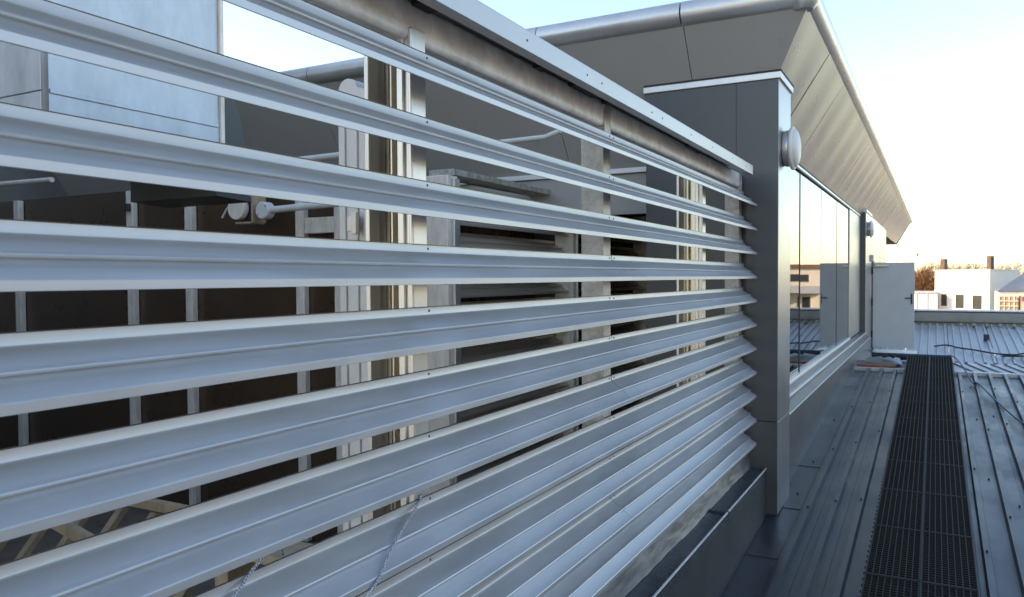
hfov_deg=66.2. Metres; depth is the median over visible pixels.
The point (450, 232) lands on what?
window
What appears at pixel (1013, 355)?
cable
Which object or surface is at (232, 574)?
floor trestle
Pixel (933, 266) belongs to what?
bare tree
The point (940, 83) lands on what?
sky
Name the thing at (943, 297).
window
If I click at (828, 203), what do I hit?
window pane
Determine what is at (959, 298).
window
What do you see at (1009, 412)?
cable
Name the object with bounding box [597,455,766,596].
parapet wall
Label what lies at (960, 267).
bare tree
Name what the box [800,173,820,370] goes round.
window pane
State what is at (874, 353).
pipe
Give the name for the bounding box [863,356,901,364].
scrap sheet
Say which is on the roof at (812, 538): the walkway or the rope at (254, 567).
the walkway
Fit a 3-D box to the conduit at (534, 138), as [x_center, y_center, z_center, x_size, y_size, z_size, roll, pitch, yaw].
[0.099,-1.150,5.593,0.555,0.075,0.036,1,2,28]
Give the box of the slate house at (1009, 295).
[994,273,1023,309]
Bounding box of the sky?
[223,0,1023,273]
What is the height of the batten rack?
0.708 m
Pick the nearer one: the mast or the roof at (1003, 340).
the roof at (1003, 340)
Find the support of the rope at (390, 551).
hanging from the louvre screen
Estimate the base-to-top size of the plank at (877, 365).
0.035 m
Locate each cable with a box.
[869,348,1023,424]
[934,344,1023,356]
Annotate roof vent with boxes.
[983,334,988,340]
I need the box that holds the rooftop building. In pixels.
[54,0,916,516]
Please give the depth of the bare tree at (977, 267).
296.67 m
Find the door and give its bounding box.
[871,262,914,347]
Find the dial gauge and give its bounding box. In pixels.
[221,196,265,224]
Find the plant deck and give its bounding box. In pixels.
[0,506,624,596]
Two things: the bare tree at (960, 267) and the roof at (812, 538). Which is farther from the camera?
the bare tree at (960, 267)
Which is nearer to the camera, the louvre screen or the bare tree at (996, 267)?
the louvre screen
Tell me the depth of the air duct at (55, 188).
9.43 m
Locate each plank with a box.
[252,541,311,564]
[857,363,895,367]
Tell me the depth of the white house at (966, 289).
105.10 m
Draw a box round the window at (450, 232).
[426,169,645,493]
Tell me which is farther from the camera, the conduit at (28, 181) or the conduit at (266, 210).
the conduit at (28, 181)
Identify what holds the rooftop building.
on the roof at (812, 538)
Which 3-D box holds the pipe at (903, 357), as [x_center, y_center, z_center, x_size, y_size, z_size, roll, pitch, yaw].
[5.673,0.887,11.781,0.442,0.065,0.060,1,2,32]
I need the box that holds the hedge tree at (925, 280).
[915,267,939,290]
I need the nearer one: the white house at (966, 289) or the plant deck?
the plant deck
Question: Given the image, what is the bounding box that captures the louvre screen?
[0,0,756,596]
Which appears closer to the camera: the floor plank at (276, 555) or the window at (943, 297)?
the floor plank at (276, 555)
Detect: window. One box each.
[426,169,645,493]
[939,294,947,306]
[954,294,964,308]
[971,295,982,309]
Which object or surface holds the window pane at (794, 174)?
in the rooftop building
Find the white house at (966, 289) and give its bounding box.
[934,256,1019,351]
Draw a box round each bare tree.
[918,259,939,277]
[948,260,973,269]
[964,260,986,269]
[986,262,1010,268]
[1003,261,1023,275]
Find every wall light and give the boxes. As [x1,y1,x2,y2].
[782,126,800,169]
[867,221,873,237]
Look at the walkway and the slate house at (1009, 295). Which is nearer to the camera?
the walkway
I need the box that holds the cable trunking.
[339,78,368,530]
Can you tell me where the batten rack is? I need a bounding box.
[0,498,196,596]
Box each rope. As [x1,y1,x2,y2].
[232,549,283,596]
[366,494,421,596]
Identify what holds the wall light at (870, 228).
attached to the rooftop building
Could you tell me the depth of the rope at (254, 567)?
1.59 m
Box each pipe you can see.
[871,352,951,356]
[874,355,906,359]
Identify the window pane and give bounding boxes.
[790,168,799,377]
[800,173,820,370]
[821,189,836,355]
[837,201,848,344]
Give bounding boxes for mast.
[914,230,920,270]
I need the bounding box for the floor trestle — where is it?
[215,562,255,585]
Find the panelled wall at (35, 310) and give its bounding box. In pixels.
[0,191,342,541]
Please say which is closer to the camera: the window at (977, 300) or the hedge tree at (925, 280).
the window at (977, 300)
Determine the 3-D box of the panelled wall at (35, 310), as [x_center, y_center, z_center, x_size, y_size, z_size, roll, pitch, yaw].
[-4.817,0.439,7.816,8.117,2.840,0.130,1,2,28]
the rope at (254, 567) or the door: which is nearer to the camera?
the rope at (254, 567)
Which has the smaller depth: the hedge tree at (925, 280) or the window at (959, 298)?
the window at (959, 298)
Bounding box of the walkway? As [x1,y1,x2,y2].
[858,356,979,596]
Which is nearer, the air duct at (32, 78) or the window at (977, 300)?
the air duct at (32, 78)
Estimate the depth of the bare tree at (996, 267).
280.14 m
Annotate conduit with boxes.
[0,177,53,186]
[256,202,338,218]
[300,152,338,160]
[500,130,561,143]
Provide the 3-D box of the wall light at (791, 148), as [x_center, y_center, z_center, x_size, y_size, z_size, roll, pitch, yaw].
[2.054,-1.100,5.758,0.114,0.316,0.316,1,2,28]
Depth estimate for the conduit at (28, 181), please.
7.37 m
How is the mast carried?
on the ground
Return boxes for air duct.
[0,0,251,207]
[0,166,68,201]
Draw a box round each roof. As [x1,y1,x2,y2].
[721,360,1023,596]
[882,323,1023,365]
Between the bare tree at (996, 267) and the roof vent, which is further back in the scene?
the bare tree at (996, 267)
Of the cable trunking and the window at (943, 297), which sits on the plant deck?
the cable trunking
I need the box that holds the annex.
[905,291,936,349]
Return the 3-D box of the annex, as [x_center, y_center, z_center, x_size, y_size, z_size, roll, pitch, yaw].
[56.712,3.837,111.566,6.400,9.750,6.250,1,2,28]
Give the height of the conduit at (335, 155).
0.050 m
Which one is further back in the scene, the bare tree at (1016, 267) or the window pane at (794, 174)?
the bare tree at (1016, 267)

